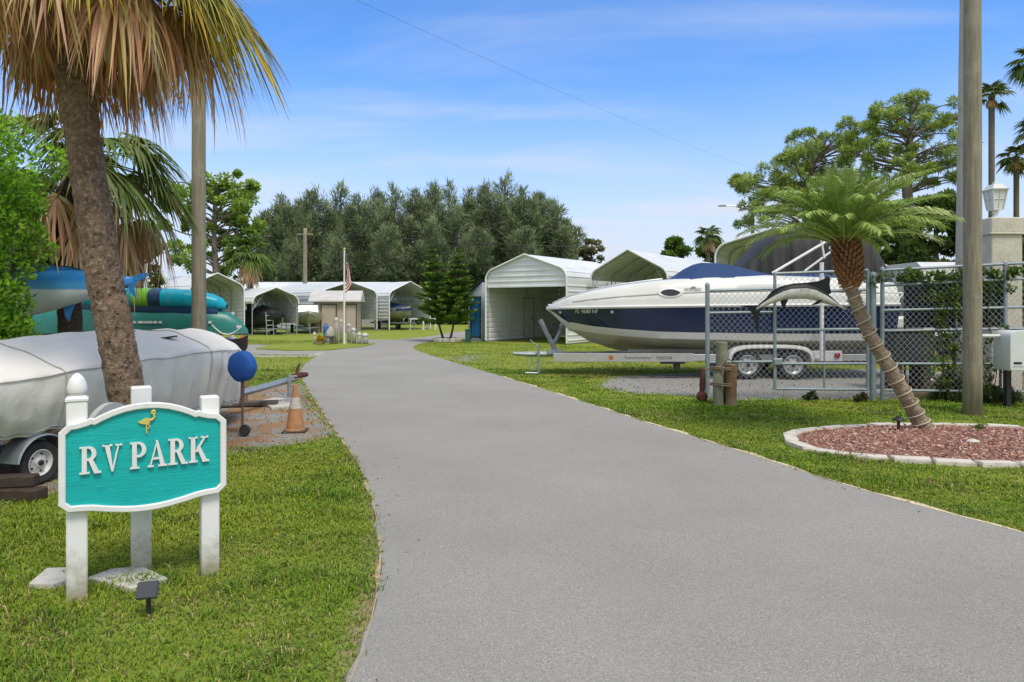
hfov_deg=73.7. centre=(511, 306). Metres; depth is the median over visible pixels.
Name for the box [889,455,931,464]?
edging stone
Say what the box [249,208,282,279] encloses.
casuarina tree
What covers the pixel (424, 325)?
sawhorse
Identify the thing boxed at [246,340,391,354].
side road
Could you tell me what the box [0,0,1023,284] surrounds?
sky
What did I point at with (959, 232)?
concrete pole
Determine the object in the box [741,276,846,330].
sculpture
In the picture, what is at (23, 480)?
timber block
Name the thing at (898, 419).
path light
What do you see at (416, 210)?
casuarina tree
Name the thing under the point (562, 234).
casuarina tree
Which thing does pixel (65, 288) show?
mounted marlin
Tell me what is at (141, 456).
park sign
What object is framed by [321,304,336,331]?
door
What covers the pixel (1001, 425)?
edging stone
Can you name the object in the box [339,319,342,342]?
mooring post
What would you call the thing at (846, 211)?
date palm
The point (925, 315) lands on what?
chain-link fence
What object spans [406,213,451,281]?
casuarina tree
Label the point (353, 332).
mooring post
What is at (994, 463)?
edging stone
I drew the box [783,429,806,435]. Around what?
edging stone
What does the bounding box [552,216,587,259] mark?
casuarina tree
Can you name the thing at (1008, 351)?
post box
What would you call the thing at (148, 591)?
solar spotlight
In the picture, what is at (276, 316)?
covered boat
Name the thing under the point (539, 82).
overhead cable
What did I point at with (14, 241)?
bush
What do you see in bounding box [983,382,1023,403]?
shrub
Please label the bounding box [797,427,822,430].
edging stone
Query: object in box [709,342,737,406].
mooring pilings
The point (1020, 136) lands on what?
washington palm
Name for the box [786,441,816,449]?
edging stone
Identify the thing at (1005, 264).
chain link fence
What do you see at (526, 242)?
casuarina tree
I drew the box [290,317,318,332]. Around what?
trailer
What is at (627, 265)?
carport
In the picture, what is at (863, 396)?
weed
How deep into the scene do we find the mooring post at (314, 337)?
29.27 m
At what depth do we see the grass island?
27.65 m
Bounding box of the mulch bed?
[797,425,1023,461]
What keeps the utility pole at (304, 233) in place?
on the ground at (672, 383)
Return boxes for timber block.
[0,473,39,488]
[0,486,47,501]
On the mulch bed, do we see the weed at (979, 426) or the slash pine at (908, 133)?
the weed at (979, 426)
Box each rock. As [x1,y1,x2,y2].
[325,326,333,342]
[966,438,979,442]
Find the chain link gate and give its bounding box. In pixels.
[773,269,869,390]
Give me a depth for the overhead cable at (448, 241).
57.98 m
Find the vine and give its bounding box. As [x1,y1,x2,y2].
[838,266,1023,397]
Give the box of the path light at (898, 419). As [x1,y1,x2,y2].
[892,416,904,429]
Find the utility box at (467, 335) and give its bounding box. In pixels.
[465,329,470,342]
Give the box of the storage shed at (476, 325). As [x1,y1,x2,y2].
[468,280,485,340]
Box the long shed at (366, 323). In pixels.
[244,282,386,326]
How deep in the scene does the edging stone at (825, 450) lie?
7.65 m
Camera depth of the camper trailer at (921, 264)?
21.21 m
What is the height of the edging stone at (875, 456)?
0.076 m
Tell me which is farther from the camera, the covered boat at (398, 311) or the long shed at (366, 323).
the long shed at (366, 323)
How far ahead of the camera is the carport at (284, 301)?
41.77 m
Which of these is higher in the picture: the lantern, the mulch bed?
the lantern
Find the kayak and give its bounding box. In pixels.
[81,288,227,313]
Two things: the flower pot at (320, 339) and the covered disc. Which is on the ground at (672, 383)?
the covered disc
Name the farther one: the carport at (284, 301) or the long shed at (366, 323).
the long shed at (366, 323)
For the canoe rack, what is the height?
2.558 m
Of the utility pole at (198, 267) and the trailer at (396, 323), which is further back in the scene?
the trailer at (396, 323)
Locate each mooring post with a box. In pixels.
[313,332,315,343]
[334,317,337,343]
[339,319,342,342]
[347,323,350,342]
[351,327,355,343]
[357,332,361,343]
[362,333,368,343]
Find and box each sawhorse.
[409,318,423,329]
[422,318,437,329]
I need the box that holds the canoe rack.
[144,264,235,339]
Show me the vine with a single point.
(915, 275)
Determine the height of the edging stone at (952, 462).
0.078 m
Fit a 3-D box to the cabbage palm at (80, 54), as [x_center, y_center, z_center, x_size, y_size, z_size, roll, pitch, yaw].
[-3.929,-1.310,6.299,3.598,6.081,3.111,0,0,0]
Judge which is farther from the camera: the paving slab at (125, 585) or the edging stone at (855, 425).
the edging stone at (855, 425)
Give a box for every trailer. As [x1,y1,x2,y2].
[0,363,308,484]
[245,318,289,334]
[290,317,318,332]
[370,314,415,329]
[513,262,876,379]
[886,262,954,356]
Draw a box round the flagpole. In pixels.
[343,248,344,343]
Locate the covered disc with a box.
[227,351,256,435]
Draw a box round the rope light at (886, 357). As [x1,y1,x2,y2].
[843,285,935,427]
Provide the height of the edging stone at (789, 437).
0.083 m
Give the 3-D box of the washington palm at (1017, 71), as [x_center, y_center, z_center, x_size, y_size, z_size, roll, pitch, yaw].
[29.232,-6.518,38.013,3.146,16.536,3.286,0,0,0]
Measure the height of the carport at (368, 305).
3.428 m
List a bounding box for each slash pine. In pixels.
[727,121,877,231]
[836,87,983,207]
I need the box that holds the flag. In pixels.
[345,253,350,292]
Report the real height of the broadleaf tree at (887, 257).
7.524 m
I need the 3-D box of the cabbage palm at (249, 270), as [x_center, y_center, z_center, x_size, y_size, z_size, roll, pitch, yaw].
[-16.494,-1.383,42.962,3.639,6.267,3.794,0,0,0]
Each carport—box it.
[160,272,244,334]
[243,287,298,335]
[276,282,376,330]
[359,281,430,330]
[485,253,622,344]
[590,248,708,342]
[714,227,796,265]
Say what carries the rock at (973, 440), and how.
on the mulch bed
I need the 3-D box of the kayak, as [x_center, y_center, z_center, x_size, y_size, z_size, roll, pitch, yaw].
[-7.101,-0.076,13.150,3.222,0.571,0.740,0,0,0]
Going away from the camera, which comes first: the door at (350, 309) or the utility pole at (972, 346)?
the utility pole at (972, 346)
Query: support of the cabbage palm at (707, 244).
on the ground at (672, 383)
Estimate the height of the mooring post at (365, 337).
0.588 m
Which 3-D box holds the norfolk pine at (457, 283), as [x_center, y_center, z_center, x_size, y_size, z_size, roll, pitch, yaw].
[-2.731,-0.518,32.179,2.480,4.465,2.618,0,0,0]
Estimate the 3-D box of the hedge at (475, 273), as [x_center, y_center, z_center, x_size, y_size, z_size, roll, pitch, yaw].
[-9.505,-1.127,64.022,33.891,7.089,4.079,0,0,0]
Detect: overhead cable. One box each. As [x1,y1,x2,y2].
[307,230,581,246]
[357,0,803,183]
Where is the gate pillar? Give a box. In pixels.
[982,217,1023,389]
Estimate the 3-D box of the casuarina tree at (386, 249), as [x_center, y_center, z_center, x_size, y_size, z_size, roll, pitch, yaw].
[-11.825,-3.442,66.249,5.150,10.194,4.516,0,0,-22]
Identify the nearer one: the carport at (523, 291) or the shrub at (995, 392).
the shrub at (995, 392)
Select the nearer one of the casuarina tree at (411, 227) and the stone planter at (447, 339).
the stone planter at (447, 339)
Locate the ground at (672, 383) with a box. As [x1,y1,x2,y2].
[0,319,1023,681]
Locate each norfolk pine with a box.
[413,249,463,337]
[428,249,478,337]
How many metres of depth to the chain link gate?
12.01 m
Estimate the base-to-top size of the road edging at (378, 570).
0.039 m
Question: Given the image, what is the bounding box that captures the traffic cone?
[281,385,308,433]
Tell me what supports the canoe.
on the canoe rack
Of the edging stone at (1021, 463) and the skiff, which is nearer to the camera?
the edging stone at (1021, 463)
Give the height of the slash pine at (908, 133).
13.917 m
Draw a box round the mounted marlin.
[10,256,147,320]
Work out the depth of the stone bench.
29.19 m
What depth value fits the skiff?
13.29 m
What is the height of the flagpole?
4.240 m
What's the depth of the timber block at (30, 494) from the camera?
5.78 m
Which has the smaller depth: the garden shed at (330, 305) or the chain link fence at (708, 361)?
the chain link fence at (708, 361)
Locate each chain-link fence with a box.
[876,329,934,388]
[903,279,1002,387]
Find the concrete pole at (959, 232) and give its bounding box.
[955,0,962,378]
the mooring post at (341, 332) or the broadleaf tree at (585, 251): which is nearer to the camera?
the mooring post at (341, 332)
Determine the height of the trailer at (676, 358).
2.643 m
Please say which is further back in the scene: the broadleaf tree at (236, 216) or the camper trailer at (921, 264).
the broadleaf tree at (236, 216)
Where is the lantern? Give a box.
[982,182,1009,216]
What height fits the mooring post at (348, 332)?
0.966 m
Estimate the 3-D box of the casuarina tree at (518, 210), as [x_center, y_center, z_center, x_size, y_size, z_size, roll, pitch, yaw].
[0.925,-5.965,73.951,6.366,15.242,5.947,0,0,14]
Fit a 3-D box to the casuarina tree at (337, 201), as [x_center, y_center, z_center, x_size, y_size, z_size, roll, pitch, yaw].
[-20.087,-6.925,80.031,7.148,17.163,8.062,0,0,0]
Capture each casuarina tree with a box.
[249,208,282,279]
[261,192,300,280]
[270,237,307,281]
[290,196,309,281]
[293,182,336,281]
[315,231,353,281]
[320,177,357,273]
[336,192,376,281]
[361,184,396,240]
[367,178,422,320]
[367,218,416,281]
[396,185,436,320]
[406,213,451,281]
[413,178,446,225]
[421,177,473,292]
[453,186,479,318]
[458,178,508,269]
[459,226,494,297]
[477,169,528,260]
[496,182,548,261]
[503,224,542,262]
[523,189,562,255]
[535,194,578,259]
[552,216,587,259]
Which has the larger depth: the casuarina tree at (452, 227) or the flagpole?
the casuarina tree at (452, 227)
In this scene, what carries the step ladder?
on the ground at (672, 383)
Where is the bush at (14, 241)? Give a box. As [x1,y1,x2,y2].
[0,108,69,339]
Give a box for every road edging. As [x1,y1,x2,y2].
[253,353,323,356]
[302,378,380,681]
[503,376,1023,532]
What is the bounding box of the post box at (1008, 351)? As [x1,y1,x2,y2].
[983,330,1023,407]
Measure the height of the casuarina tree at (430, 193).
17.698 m
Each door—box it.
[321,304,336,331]
[345,304,356,331]
[470,296,480,338]
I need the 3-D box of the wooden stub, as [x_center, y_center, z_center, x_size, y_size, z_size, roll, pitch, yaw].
[-4.552,1.290,11.385,0.323,0.760,0.223,0,0,0]
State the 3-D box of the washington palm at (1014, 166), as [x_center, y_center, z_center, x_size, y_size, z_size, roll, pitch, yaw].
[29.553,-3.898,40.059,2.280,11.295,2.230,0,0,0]
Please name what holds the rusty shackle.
hanging from the mooring pilings
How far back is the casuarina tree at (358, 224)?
72.33 m
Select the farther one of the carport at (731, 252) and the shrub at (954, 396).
the carport at (731, 252)
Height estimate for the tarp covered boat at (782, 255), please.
3.131 m
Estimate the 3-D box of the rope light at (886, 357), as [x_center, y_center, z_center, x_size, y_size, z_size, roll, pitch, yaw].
[4.952,0.695,8.865,1.314,2.008,0.331,0,0,0]
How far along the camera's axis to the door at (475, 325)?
32.92 m
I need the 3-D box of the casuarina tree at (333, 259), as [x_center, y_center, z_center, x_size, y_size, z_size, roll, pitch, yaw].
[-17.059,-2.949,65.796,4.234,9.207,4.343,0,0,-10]
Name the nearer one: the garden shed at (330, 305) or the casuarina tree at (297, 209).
the garden shed at (330, 305)
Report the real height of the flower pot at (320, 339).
0.516 m
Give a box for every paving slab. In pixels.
[29,567,65,588]
[88,567,167,592]
[265,397,289,408]
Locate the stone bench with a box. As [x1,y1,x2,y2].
[323,336,334,343]
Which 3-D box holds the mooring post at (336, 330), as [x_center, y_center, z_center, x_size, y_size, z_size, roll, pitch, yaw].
[-7.638,1.075,29.663,0.185,1.252,0.185,0,0,0]
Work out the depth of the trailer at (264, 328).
40.51 m
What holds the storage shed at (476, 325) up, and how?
on the ground at (672, 383)
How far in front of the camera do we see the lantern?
13.35 m
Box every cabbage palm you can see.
[0,0,292,404]
[0,110,202,332]
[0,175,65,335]
[219,235,279,332]
[692,225,724,262]
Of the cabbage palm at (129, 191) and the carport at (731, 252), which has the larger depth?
the carport at (731, 252)
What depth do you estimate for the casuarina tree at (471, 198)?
79.20 m
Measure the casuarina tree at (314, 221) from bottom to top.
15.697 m
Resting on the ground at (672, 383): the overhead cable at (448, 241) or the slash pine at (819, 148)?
the slash pine at (819, 148)
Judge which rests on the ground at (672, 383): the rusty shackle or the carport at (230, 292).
the carport at (230, 292)
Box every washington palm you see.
[982,79,1016,217]
[994,144,1023,216]
[1001,47,1023,90]
[1010,118,1023,158]
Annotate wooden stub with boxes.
[244,381,247,400]
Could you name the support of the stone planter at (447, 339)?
on the ground at (672, 383)
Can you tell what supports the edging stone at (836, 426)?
on the ground at (672, 383)
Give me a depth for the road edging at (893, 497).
6.60 m
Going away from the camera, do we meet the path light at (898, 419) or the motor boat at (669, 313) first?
the path light at (898, 419)
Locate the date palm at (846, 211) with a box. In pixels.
[736,163,963,428]
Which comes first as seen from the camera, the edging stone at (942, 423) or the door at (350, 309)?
the edging stone at (942, 423)
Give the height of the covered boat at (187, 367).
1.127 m
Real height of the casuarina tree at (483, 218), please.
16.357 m
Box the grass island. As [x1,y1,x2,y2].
[256,343,374,350]
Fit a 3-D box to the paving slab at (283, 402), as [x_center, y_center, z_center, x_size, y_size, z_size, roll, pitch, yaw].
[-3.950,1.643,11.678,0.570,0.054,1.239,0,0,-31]
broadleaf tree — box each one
[131,220,165,287]
[155,168,267,277]
[574,237,605,263]
[659,235,693,257]
[693,236,721,262]
[871,199,919,264]
[891,187,955,263]
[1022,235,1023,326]
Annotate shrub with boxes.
[924,371,961,402]
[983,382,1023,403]
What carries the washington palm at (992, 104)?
on the ground at (672, 383)
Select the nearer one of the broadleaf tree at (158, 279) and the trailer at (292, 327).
the broadleaf tree at (158, 279)
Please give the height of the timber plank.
0.092 m
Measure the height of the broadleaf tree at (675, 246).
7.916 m
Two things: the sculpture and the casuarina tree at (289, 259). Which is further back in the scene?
the casuarina tree at (289, 259)
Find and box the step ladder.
[265,312,273,334]
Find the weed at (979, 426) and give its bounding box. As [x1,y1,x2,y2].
[968,423,986,429]
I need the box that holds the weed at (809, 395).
[801,389,818,401]
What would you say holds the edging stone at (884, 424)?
on the ground at (672, 383)
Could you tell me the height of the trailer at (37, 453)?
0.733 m
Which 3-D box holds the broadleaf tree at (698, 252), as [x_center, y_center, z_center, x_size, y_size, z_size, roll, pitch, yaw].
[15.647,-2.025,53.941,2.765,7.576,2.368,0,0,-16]
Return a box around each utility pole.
[191,59,205,329]
[297,228,312,283]
[962,0,982,415]
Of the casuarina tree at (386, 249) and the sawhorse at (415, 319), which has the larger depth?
the casuarina tree at (386, 249)
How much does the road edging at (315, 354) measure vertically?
0.032 m
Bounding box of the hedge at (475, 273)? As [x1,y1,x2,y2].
[232,258,488,324]
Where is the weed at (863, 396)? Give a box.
[853,391,869,401]
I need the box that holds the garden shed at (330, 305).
[308,291,364,332]
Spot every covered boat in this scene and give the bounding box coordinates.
[0,328,241,439]
[245,305,285,327]
[390,302,411,319]
[733,234,902,315]
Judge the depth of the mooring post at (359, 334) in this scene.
29.60 m
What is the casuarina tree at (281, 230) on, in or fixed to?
on the ground at (672, 383)
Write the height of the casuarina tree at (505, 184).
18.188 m
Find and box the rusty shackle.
[696,368,708,401]
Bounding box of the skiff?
[211,325,247,350]
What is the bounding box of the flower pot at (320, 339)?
[315,334,324,344]
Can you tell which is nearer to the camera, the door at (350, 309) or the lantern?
the lantern
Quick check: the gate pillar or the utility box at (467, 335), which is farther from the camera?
the utility box at (467, 335)
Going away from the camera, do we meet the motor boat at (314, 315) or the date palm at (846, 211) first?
the date palm at (846, 211)
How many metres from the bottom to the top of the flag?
1.800 m
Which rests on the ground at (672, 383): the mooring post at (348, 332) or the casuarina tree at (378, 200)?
the casuarina tree at (378, 200)
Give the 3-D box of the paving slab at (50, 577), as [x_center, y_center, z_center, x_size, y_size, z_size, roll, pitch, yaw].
[-2.752,1.643,4.116,0.204,0.054,0.281,0,0,-13]
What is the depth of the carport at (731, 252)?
26.21 m
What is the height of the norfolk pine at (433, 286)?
4.466 m
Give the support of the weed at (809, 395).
on the ground at (672, 383)
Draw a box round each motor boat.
[295,299,321,325]
[546,240,923,353]
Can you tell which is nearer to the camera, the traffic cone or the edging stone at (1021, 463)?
the edging stone at (1021, 463)
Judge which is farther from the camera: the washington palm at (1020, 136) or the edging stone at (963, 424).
the washington palm at (1020, 136)
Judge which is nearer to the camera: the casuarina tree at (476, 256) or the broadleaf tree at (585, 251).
the casuarina tree at (476, 256)
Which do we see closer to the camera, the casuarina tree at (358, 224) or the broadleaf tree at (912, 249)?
the broadleaf tree at (912, 249)
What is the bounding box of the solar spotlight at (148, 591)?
[135,580,159,616]
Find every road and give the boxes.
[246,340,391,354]
[300,331,1023,681]
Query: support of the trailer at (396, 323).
on the ground at (672, 383)
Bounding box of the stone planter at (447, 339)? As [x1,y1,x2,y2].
[432,337,461,342]
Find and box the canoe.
[31,306,249,334]
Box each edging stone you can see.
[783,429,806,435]
[783,434,798,442]
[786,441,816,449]
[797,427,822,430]
[812,447,848,456]
[819,425,848,428]
[844,424,870,426]
[850,452,888,461]
[867,422,896,425]
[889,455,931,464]
[931,457,976,466]
[933,423,953,424]
[953,423,986,425]
[973,460,1019,467]
[987,423,1020,427]
[1013,461,1023,467]
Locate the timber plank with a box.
[221,400,277,406]
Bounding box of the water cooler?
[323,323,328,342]
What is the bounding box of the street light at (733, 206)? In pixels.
[718,205,753,233]
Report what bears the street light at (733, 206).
on the ground at (672, 383)
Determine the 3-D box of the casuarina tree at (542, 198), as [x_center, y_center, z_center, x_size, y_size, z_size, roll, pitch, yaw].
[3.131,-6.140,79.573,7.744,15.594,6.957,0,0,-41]
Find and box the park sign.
[58,373,225,602]
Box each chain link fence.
[705,282,772,398]
[870,260,1023,401]
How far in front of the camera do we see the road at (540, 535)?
4.48 m

